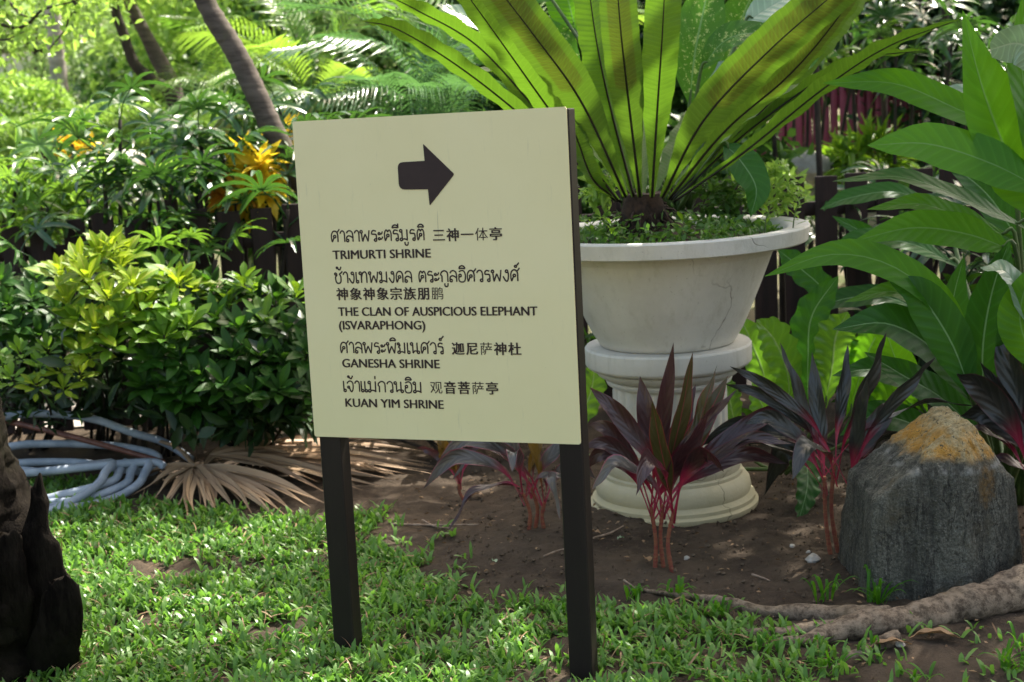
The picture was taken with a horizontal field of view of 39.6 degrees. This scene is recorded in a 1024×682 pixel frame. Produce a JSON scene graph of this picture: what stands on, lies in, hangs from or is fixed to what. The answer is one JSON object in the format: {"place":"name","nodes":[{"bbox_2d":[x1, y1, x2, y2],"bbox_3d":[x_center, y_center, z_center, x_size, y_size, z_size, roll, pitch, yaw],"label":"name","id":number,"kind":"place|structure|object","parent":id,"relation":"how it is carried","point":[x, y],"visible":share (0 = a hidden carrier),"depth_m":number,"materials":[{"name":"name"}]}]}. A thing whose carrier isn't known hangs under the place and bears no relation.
{"place":"outdoors","nodes":[
{"label":"outdoors","id":0,"kind":"place"},
{"bbox_2d":[194,169,276,358],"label":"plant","id":1,"kind":"object","parent":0,"point":[217,195],"visible":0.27,"depth_m":7.24,"materials":[{"name":"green plant"}]},
{"bbox_2d":[203,131,293,272],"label":"sunlit plant","id":2,"kind":"object","parent":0,"point":[250,250],"visible":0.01,"depth_m":8.98,"materials":[{"name":"green plant"}]},
{"bbox_2d":[236,108,298,290],"bbox_3d":[-1.433,-0.681,8.935,0.413,1.564,0.268,1,10,23],"label":"golden croton","id":3,"kind":"object","parent":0,"point":[279,248],"visible":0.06,"depth_m":8.90,"materials":[{"name":"yellow plant"}]},
{"bbox_2d":[15,379,751,427],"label":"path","id":4,"kind":"structure","parent":0,"point":[77,423],"depth_m":7.73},
{"bbox_2d":[394,328,595,451],"bbox_3d":[-0.185,0.184,6.516,1.348,0.742,0.532,-3,10,0],"label":"hidden shrub","id":5,"kind":"object","parent":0,"point":[589,337],"depth_m":6.48,"materials":[{"name":"green plant"}]},
{"bbox_2d":[0,472,1023,681],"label":"lawn grass","id":6,"kind":"structure","parent":0,"point":[77,548],"depth_m":4.45,"materials":[{"name":"plant"}]},
{"bbox_2d":[5,410,194,513],"bbox_3d":[-2.033,0.524,6.280,1.180,0.308,0.794,-3,10,0],"label":"hose","id":7,"kind":"object","parent":6,"relation":"on","point":[130,468],"visible":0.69,"depth_m":6.26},
{"bbox_2d":[5,420,165,461],"bbox_3d":[-2.023,0.446,6.513,1.046,0.190,0.043,1,11,25],"label":"pole","id":8,"kind":"object","parent":7,"relation":"on","point":[71,436],"visible":0.88,"depth_m":6.46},
{"bbox_2d":[0,93,1023,681],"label":"ground","id":9,"kind":"structure","parent":0,"point":[400,493],"depth_m":5.08,"materials":[{"name":"soil"}]},
{"bbox_2d":[0,70,79,144],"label":"clipped bush","id":10,"kind":"object","parent":9,"relation":"on","point":[38,93],"visible":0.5,"depth_m":14.46,"materials":[{"name":"green plant"}]},
{"bbox_2d":[0,397,82,681],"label":"palm trunk","id":11,"kind":"object","parent":9,"relation":"on","point":[41,615],"visible":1,"depth_m":4.12,"materials":[{"name":"brown plant"}]},
{"bbox_2d":[0,108,84,166],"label":"clipped bush","id":12,"kind":"object","parent":9,"relation":"on","point":[8,130],"visible":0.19,"depth_m":13.44,"materials":[{"name":"green plant"}]},
{"bbox_2d":[0,46,87,116],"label":"building","id":13,"kind":"structure","parent":9,"relation":"on","point":[19,66],"depth_m":25.46,"materials":[{"name":"grey plant"}]},
{"bbox_2d":[0,142,99,355],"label":"sunlit plant","id":14,"kind":"object","parent":9,"relation":"on","point":[25,213],"visible":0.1,"depth_m":8.77,"materials":[{"name":"green plant"}]},
{"bbox_2d":[0,331,100,450],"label":"croton","id":15,"kind":"object","parent":9,"relation":"on","point":[61,392],"visible":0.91,"depth_m":6.11,"materials":[{"name":"green plant"}]},
{"bbox_2d":[0,255,100,434],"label":"shadowed shrub","id":16,"kind":"object","parent":9,"relation":"on","point":[24,330],"visible":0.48,"depth_m":6.44,"materials":[{"name":"green plant"}]},
{"bbox_2d":[0,0,110,109],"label":"background tree","id":17,"kind":"object","parent":9,"relation":"on","point":[36,51],"visible":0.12,"depth_m":21.39,"materials":[{"name":"green plant"}]},
{"bbox_2d":[44,0,68,111],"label":"trunk","id":18,"kind":"object","parent":9,"relation":"on","point":[56,61],"visible":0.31,"depth_m":15.10,"materials":[{"name":"grey plant"}]},
{"bbox_2d":[0,212,113,430],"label":"lady palm","id":19,"kind":"object","parent":9,"relation":"on","point":[42,234],"visible":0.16,"depth_m":6.86,"materials":[{"name":"green plant"}]},
{"bbox_2d":[0,111,123,434],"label":"lady palm","id":20,"kind":"object","parent":9,"relation":"on","point":[20,200],"visible":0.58,"depth_m":7.36,"materials":[{"name":"green plant"}]},
{"bbox_2d":[41,128,104,161],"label":"flower bush","id":21,"kind":"object","parent":9,"relation":"on","point":[77,145],"visible":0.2,"depth_m":9.29,"materials":[{"name":"yellow plant"}]},
{"bbox_2d":[0,0,150,87],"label":"tree foliage","id":22,"kind":"object","parent":9,"relation":"on","point":[57,6],"visible":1,"depth_m":8.67,"materials":[{"name":"green plant"}]},
{"bbox_2d":[13,21,156,139],"bbox_3d":[-6.047,-3.718,20.694,1.980,1.836,2.208,-3,10,0],"label":"background tree","id":23,"kind":"object","parent":9,"relation":"on","point":[74,77],"visible":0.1,"depth_m":20.35,"materials":[{"name":"green plant"}]},
{"bbox_2d":[24,224,164,449],"bbox_3d":[-1.872,0.053,6.522,0.613,1.186,1.246,-7,10,-20],"label":"croton shrub","id":24,"kind":"object","parent":9,"relation":"on","point":[96,330],"visible":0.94,"depth_m":6.13,"materials":[{"name":"green plant"}]},
{"bbox_2d":[37,99,165,154],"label":"clipped bush","id":25,"kind":"object","parent":9,"relation":"on","point":[109,117],"visible":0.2,"depth_m":13.05,"materials":[{"name":"green plant"}]},
{"bbox_2d":[10,0,199,131],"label":"curved tree","id":26,"kind":"object","parent":9,"relation":"on","point":[158,58],"visible":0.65,"depth_m":12.15,"materials":[{"name":"brown plant"}]},
{"bbox_2d":[83,148,145,172],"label":"plant","id":27,"kind":"object","parent":9,"relation":"on","point":[136,160],"visible":0.1,"depth_m":9.98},
{"bbox_2d":[0,0,237,123],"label":"background tree","id":28,"kind":"object","parent":9,"relation":"on","point":[18,48],"visible":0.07,"depth_m":21.92,"materials":[{"name":"green plant"}]},
{"bbox_2d":[32,152,209,359],"bbox_3d":[-2.341,-0.505,8.828,1.202,1.382,0.837,-3,10,0],"label":"sunlit plant","id":29,"kind":"object","parent":9,"relation":"on","point":[114,207],"visible":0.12,"depth_m":8.62,"materials":[{"name":"green plant"}]},
{"bbox_2d":[11,71,245,429],"bbox_3d":[-1.918,-0.433,7.358,1.303,1.884,1.140,4,12,37],"label":"lady palm","id":30,"kind":"object","parent":9,"relation":"on","point":[124,163],"visible":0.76,"depth_m":7.17,"materials":[{"name":"green plant"}]},
{"bbox_2d":[3,0,258,99],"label":"background tree","id":31,"kind":"object","parent":9,"relation":"on","point":[85,46],"visible":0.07,"depth_m":18.34,"materials":[{"name":"green plant"}]},
{"bbox_2d":[68,37,223,132],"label":"background tree","id":32,"kind":"object","parent":9,"relation":"on","point":[100,72],"visible":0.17,"depth_m":17.43,"materials":[{"name":"green plant"}]},
{"bbox_2d":[116,101,217,167],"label":"clipped bush","id":33,"kind":"object","parent":9,"relation":"on","point":[128,128],"visible":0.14,"depth_m":12.18,"materials":[{"name":"green plant"}]},
{"bbox_2d":[113,249,220,456],"bbox_3d":[-1.532,0.115,6.412,0.510,1.064,0.936,-7,10,-20],"label":"green shrub","id":34,"kind":"object","parent":9,"relation":"on","point":[166,340],"visible":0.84,"depth_m":6.11,"materials":[{"name":"green plant"}]},
{"bbox_2d":[69,206,266,447],"bbox_3d":[-1.655,-0.032,6.911,1.030,1.216,0.683,-3,10,0],"label":"lady palm","id":35,"kind":"object","parent":9,"relation":"on","point":[185,233],"visible":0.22,"depth_m":6.88,"materials":[{"name":"green plant"}]},
{"bbox_2d":[90,86,312,299],"bbox_3d":[-1.410,-0.420,7.400,1.282,1.788,1.535,-3,10,0],"label":"lady palm","id":36,"kind":"object","parent":9,"relation":"on","point":[217,159],"visible":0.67,"depth_m":7.16,"materials":[{"name":"green plant"}]},
{"bbox_2d":[153,5,298,209],"bbox_3d":[-2.491,-1.778,11.510,1.768,1.848,0.831,2,11,29],"label":"areca palm","id":37,"kind":"object","parent":9,"relation":"on","point":[181,78],"visible":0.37,"depth_m":11.53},
{"bbox_2d":[134,440,323,515],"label":"dry palm leaf","id":38,"kind":"object","parent":9,"relation":"on","point":[242,482],"visible":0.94,"depth_m":5.99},
{"bbox_2d":[72,0,397,139],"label":"background tree","id":39,"kind":"object","parent":9,"relation":"on","point":[163,38],"visible":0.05,"depth_m":15.96,"materials":[{"name":"green plant"}]},
{"bbox_2d":[155,346,319,466],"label":"dark shrub","id":40,"kind":"object","parent":9,"relation":"on","point":[220,414],"visible":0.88,"depth_m":6.06,"materials":[{"name":"green plant"}]},
{"bbox_2d":[194,0,297,202],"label":"leaning palm","id":41,"kind":"object","parent":9,"relation":"on","point":[239,59],"visible":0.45,"depth_m":7.35,"materials":[{"name":"brown plant"}]},
{"bbox_2d":[189,262,309,439],"bbox_3d":[-1.119,0.143,6.373,0.757,0.972,0.839,-3,10,0],"label":"dark shrub","id":42,"kind":"object","parent":9,"relation":"on","point":[259,334],"visible":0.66,"depth_m":6.18,"materials":[{"name":"green plant"}]},
{"bbox_2d":[207,131,294,291],"bbox_3d":[-1.292,-0.304,7.360,0.433,1.557,0.392,4,12,37],"label":"golden croton","id":43,"kind":"object","parent":9,"relation":"on","point":[257,161],"visible":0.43,"depth_m":7.21,"materials":[{"name":"yellow plant"}]},
{"bbox_2d":[141,0,396,287],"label":"areca palm","id":44,"kind":"object","parent":9,"relation":"on","point":[276,40],"visible":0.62,"depth_m":9.73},
{"bbox_2d":[271,613,302,635],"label":"grass tuft","id":45,"kind":"object","parent":9,"relation":"on","point":[293,621],"visible":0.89,"depth_m":4.41,"materials":[{"name":"green plant"}]},
{"bbox_2d":[185,62,390,221],"bbox_3d":[-1.079,-0.568,7.764,0.934,1.902,1.417,-10,12,-35],"label":"lady palm","id":46,"kind":"object","parent":9,"relation":"on","point":[315,91],"visible":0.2,"depth_m":7.68,"materials":[{"name":"green plant"}]},
{"bbox_2d":[134,0,479,141],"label":"background tree","id":47,"kind":"object","parent":9,"relation":"on","point":[255,17],"visible":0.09,"depth_m":15.23,"materials":[{"name":"green plant"}]},
{"bbox_2d":[203,434,419,471],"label":"dry palm leaf","id":48,"kind":"object","parent":9,"relation":"on","point":[209,459],"visible":0.24,"depth_m":6.58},
{"bbox_2d":[209,439,433,490],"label":"dry palm leaf","id":49,"kind":"object","parent":9,"relation":"on","point":[290,459],"visible":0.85,"depth_m":6.28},
{"bbox_2d":[262,0,506,121],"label":"areca palm","id":50,"kind":"object","parent":9,"relation":"on","point":[425,88],"visible":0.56,"depth_m":8.23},
{"bbox_2d":[233,0,546,119],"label":"background tree","id":51,"kind":"object","parent":9,"relation":"on","point":[372,31],"visible":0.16,"depth_m":14.09,"materials":[{"name":"green plant"}]},
{"bbox_2d":[391,523,479,525],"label":"twig","id":52,"kind":"object","parent":9,"relation":"on","point":[405,524],"visible":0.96,"depth_m":5.47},
{"bbox_2d":[292,107,597,679],"bbox_3d":[-0.186,0.197,4.021,0.814,1.655,0.065,0,9,20],"label":"direction sign","id":53,"kind":"object","parent":9,"relation":"on","point":[441,264],"visible":1,"depth_m":3.94,"materials":[{"name":"metal"}]},
{"bbox_2d":[418,440,477,499],"bbox_3d":[-0.260,0.523,5.876,0.270,0.307,0.128,-3,10,0],"label":"cordyline","id":54,"kind":"object","parent":9,"relation":"on","point":[442,446],"visible":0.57,"depth_m":5.86,"materials":[{"name":"plant"}]},
{"bbox_2d":[0,168,1013,433],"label":"picket fence","id":55,"kind":"object","parent":9,"relation":"on","point":[826,232],"visible":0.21,"depth_m":7.15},
{"bbox_2d":[423,441,595,529],"bbox_3d":[-0.038,0.485,5.207,0.596,0.472,0.391,0,10,21],"label":"cordyline","id":56,"kind":"object","parent":9,"relation":"on","point":[455,453],"visible":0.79,"depth_m":5.19,"materials":[{"name":"plant"}]},
{"bbox_2d":[356,0,675,113],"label":"background tree","id":57,"kind":"object","parent":9,"relation":"on","point":[494,106],"visible":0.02,"depth_m":13.76,"materials":[{"name":"green plant"}]},
{"bbox_2d":[406,0,718,134],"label":"background tree","id":58,"kind":"object","parent":9,"relation":"on","point":[543,6],"visible":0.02,"depth_m":13.11,"materials":[{"name":"green plant"}]},
{"bbox_2d":[462,97,667,213],"bbox_3d":[0.145,-0.740,8.618,1.996,1.682,1.214,-3,10,0],"label":"sunlit plant","id":59,"kind":"object","parent":9,"relation":"on","point":[586,209],"visible":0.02,"depth_m":8.29,"materials":[{"name":"green plant"}]},
{"bbox_2d":[624,583,649,600],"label":"grass tuft","id":60,"kind":"object","parent":9,"relation":"on","point":[636,590],"visible":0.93,"depth_m":4.57,"materials":[{"name":"green plant"}]},
{"bbox_2d":[585,334,758,526],"bbox_3d":[0.619,0.322,5.557,0.660,0.644,0.660,-3,10,0],"label":"pedestal","id":61,"kind":"object","parent":9,"relation":"on","point":[729,494],"visible":0.55,"depth_m":5.33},
{"bbox_2d":[579,215,809,353],"bbox_3d":[0.588,-0.226,5.464,1.100,0.468,1.100,-3,10,0],"label":"urn planter","id":62,"kind":"object","parent":61,"relation":"on","point":[685,296],"visible":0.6,"depth_m":5.15,"materials":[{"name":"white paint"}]},
{"bbox_2d":[577,167,678,220],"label":"leafy weed","id":63,"kind":"object","parent":62,"relation":"in","point":[596,199],"visible":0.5,"depth_m":5.53,"materials":[{"name":"green plant"}]},
{"bbox_2d":[437,0,839,216],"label":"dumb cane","id":64,"kind":"object","parent":62,"relation":"in","point":[712,33],"visible":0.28,"depth_m":5.59,"materials":[{"name":"green plant"}]},
{"bbox_2d":[363,0,958,237],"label":"nest fern","id":65,"kind":"object","parent":62,"relation":"in","point":[614,88],"visible":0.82,"depth_m":5.00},
{"bbox_2d":[579,202,783,243],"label":"pot weeds","id":66,"kind":"object","parent":62,"relation":"in","point":[735,224],"visible":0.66,"depth_m":5.25,"materials":[{"name":"green plant"}]},
{"bbox_2d":[692,168,752,220],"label":"leafy weed","id":67,"kind":"object","parent":62,"relation":"in","point":[720,192],"visible":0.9,"depth_m":5.56,"materials":[{"name":"green plant"}]},
{"bbox_2d":[730,157,808,229],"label":"leafy weed","id":68,"kind":"object","parent":62,"relation":"in","point":[781,184],"visible":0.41,"depth_m":5.57,"materials":[{"name":"green plant"}]},
{"bbox_2d":[656,575,695,596],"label":"grass tuft","id":69,"kind":"object","parent":9,"relation":"on","point":[679,588],"visible":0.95,"depth_m":4.58,"materials":[{"name":"green plant"}]},
{"bbox_2d":[589,343,790,572],"bbox_3d":[0.639,0.394,4.741,0.791,0.807,0.356,-6,10,-14],"label":"cordyline","id":70,"kind":"object","parent":9,"relation":"on","point":[666,451],"visible":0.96,"depth_m":4.75,"materials":[{"name":"plant"}]},
{"bbox_2d":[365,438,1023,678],"bbox_3d":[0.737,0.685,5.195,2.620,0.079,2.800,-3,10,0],"label":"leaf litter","id":71,"kind":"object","parent":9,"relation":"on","point":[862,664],"visible":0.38,"depth_m":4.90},
{"bbox_2d":[580,0,839,142],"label":"background tree","id":72,"kind":"object","parent":9,"relation":"on","point":[677,102],"visible":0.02,"depth_m":12.85,"materials":[{"name":"green plant"}]},
{"bbox_2d":[709,595,745,617],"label":"grass tuft","id":73,"kind":"object","parent":9,"relation":"on","point":[714,607],"visible":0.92,"depth_m":4.36,"materials":[{"name":"green plant"}]},
{"bbox_2d":[441,441,1023,623],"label":"soil clods","id":74,"kind":"object","parent":9,"relation":"on","point":[561,572],"visible":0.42,"depth_m":5.08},
{"bbox_2d":[663,112,814,206],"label":"sunlit plant","id":75,"kind":"object","parent":9,"relation":"on","point":[785,152],"visible":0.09,"depth_m":8.59,"materials":[{"name":"green plant"}]},
{"bbox_2d":[586,249,912,516],"bbox_3d":[0.910,0.171,5.705,1.343,0.945,0.909,-5,10,-11],"label":"scalloped plant","id":76,"kind":"object","parent":9,"relation":"on","point":[813,322],"visible":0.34,"depth_m":5.72,"materials":[{"name":"green plant"}]},
{"bbox_2d":[757,630,787,653],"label":"grass tuft","id":77,"kind":"object","parent":9,"relation":"on","point":[760,643],"visible":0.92,"depth_m":4.08,"materials":[{"name":"green plant"}]},
{"bbox_2d":[643,0,909,143],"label":"background tree","id":78,"kind":"object","parent":9,"relation":"on","point":[869,69],"visible":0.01,"depth_m":12.71,"materials":[{"name":"green plant"}]},
{"bbox_2d":[741,159,814,322],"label":"sunlit plant","id":79,"kind":"object","parent":9,"relation":"on","point":[782,318],"visible":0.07,"depth_m":7.96,"materials":[{"name":"green plant"}]},
{"bbox_2d":[791,148,833,180],"bbox_3d":[1.925,-1.178,9.465,0.434,0.218,0.443,3,11,32],"label":"stone","id":80,"kind":"object","parent":9,"relation":"on","point":[806,161],"visible":0.23,"depth_m":9.30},
{"bbox_2d":[813,65,822,175],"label":"sapling","id":81,"kind":"object","parent":9,"relation":"on","point":[818,144],"visible":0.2,"depth_m":8.32,"materials":[{"name":"brown plant"}]},
{"bbox_2d":[800,573,860,603],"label":"grass tuft","id":82,"kind":"object","parent":9,"relation":"on","point":[820,585],"visible":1,"depth_m":4.44,"materials":[{"name":"green plant"}]},
{"bbox_2d":[642,563,1023,657],"bbox_3d":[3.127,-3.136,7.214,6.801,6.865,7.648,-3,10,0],"label":"root","id":83,"kind":"object","parent":9,"relation":"on","point":[1000,593],"visible":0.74,"depth_m":4.20,"materials":[{"name":"brown plant"}]},
{"bbox_2d":[812,650,860,669],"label":"grass tuft","id":84,"kind":"object","parent":9,"relation":"on","point":[843,656],"visible":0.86,"depth_m":3.92,"materials":[{"name":"green plant"}]},
{"bbox_2d":[704,333,971,554],"bbox_3d":[1.103,0.375,4.790,0.904,0.786,0.368,-4,10,-4],"label":"cordyline","id":85,"kind":"object","parent":9,"relation":"on","point":[863,434],"visible":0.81,"depth_m":4.83,"materials":[{"name":"plant"}]},
{"bbox_2d":[754,72,956,165],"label":"maroon board wall","id":86,"kind":"structure","parent":9,"relation":"on","point":[840,99],"depth_m":12.47,"materials":[{"name":"paint"}]},
{"bbox_2d":[792,0,918,200],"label":"lady palm","id":87,"kind":"object","parent":9,"relation":"on","point":[824,63],"visible":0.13,"depth_m":9.42,"materials":[{"name":"green plant"}]},
{"bbox_2d":[741,273,982,458],"bbox_3d":[1.643,0.093,6.375,1.729,0.764,0.850,-6,10,-18],"label":"back shrub","id":88,"kind":"object","parent":9,"relation":"on","point":[919,360],"visible":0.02,"depth_m":6.46,"materials":[{"name":"green plant"}]},
{"bbox_2d":[814,109,920,283],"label":"sunlit plant","id":89,"kind":"object","parent":9,"relation":"on","point":[842,153],"visible":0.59,"depth_m":9.29,"materials":[{"name":"green plant"}]},
{"bbox_2d":[878,18,887,160],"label":"sapling","id":90,"kind":"object","parent":9,"relation":"on","point":[884,113],"visible":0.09,"depth_m":10.07,"materials":[{"name":"brown plant"}]},
{"bbox_2d":[846,564,919,604],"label":"grass tuft","id":91,"kind":"object","parent":9,"relation":"on","point":[874,596],"visible":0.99,"depth_m":4.40,"materials":[{"name":"green plant"}]},
{"bbox_2d":[805,158,969,284],"bbox_3d":[2.045,-0.345,7.522,1.382,1.207,1.044,-3,10,0],"label":"lady palm","id":92,"kind":"object","parent":9,"relation":"on","point":[841,235],"visible":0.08,"depth_m":7.51,"materials":[{"name":"green plant"}]},
{"bbox_2d":[764,0,1023,505],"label":"broadleaf plant","id":93,"kind":"object","parent":9,"relation":"on","point":[953,326],"visible":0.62,"depth_m":4.90,"materials":[{"name":"green plant"}]},
{"bbox_2d":[819,0,979,121],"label":"background tree","id":94,"kind":"object","parent":9,"relation":"on","point":[862,40],"visible":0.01,"depth_m":12.43,"materials":[{"name":"green plant"}]},
{"bbox_2d":[896,661,943,681],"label":"grass tuft","id":95,"kind":"object","parent":9,"relation":"on","point":[920,670],"visible":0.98,"depth_m":3.84,"materials":[{"name":"green plant"}]},
{"bbox_2d":[826,0,1020,168],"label":"background tree","id":96,"kind":"object","parent":9,"relation":"on","point":[988,4],"visible":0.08,"depth_m":11.48,"materials":[{"name":"green plant"}]},
{"bbox_2d":[834,0,1019,110],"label":"background tree","id":97,"kind":"object","parent":9,"relation":"on","point":[1008,3],"visible":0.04,"depth_m":11.90,"materials":[{"name":"green plant"}]},
{"bbox_2d":[838,406,1022,600],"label":"rock","id":98,"kind":"object","parent":9,"relation":"on","point":[930,505],"visible":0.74,"depth_m":4.40,"materials":[{"name":"stone"}]},
{"bbox_2d":[844,0,1016,283],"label":"lady palm","id":99,"kind":"object","parent":9,"relation":"on","point":[881,11],"visible":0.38,"depth_m":9.02,"materials":[{"name":"green plant"}]},
{"bbox_2d":[909,627,958,637],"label":"fallen leaf","id":100,"kind":"object","parent":9,"relation":"on","point":[934,630],"visible":1,"depth_m":4.07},
{"bbox_2d":[860,179,1015,304],"bbox_3d":[2.295,-0.246,6.736,1.233,1.252,0.969,-6,10,-14],"label":"lady palm","id":101,"kind":"object","parent":9,"relation":"on","point":[986,257],"visible":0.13,"depth_m":6.73,"materials":[{"name":"green plant"}]},
{"bbox_2d":[903,33,988,171],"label":"background tree","id":102,"kind":"object","parent":9,"relation":"on","point":[934,120],"visible":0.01,"depth_m":11.22,"materials":[{"name":"green plant"}]},
{"bbox_2d":[941,0,953,125],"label":"sapling","id":103,"kind":"object","parent":9,"relation":"on","point":[949,121],"visible":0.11,"depth_m":10.32,"materials":[{"name":"brown plant"}]},
{"bbox_2d":[956,344,1023,470],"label":"cordyline","id":104,"kind":"object","parent":9,"relation":"on","point":[998,408],"visible":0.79,"depth_m":4.87,"materials":[{"name":"plant"}]},
{"bbox_2d":[977,638,1023,672],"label":"grass tuft","id":105,"kind":"object","parent":9,"relation":"on","point":[1002,657],"visible":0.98,"depth_m":3.84,"materials":[{"name":"green plant"}]},
{"bbox_2d":[1005,621,1023,649],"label":"grass tuft","id":106,"kind":"object","parent":9,"relation":"on","point":[1018,640],"visible":0.87,"depth_m":4.01,"materials":[{"name":"green plant"}]},
{"bbox_2d":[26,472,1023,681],"bbox_3d":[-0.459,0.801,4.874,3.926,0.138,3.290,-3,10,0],"label":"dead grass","id":107,"kind":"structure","parent":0,"point":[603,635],"depth_m":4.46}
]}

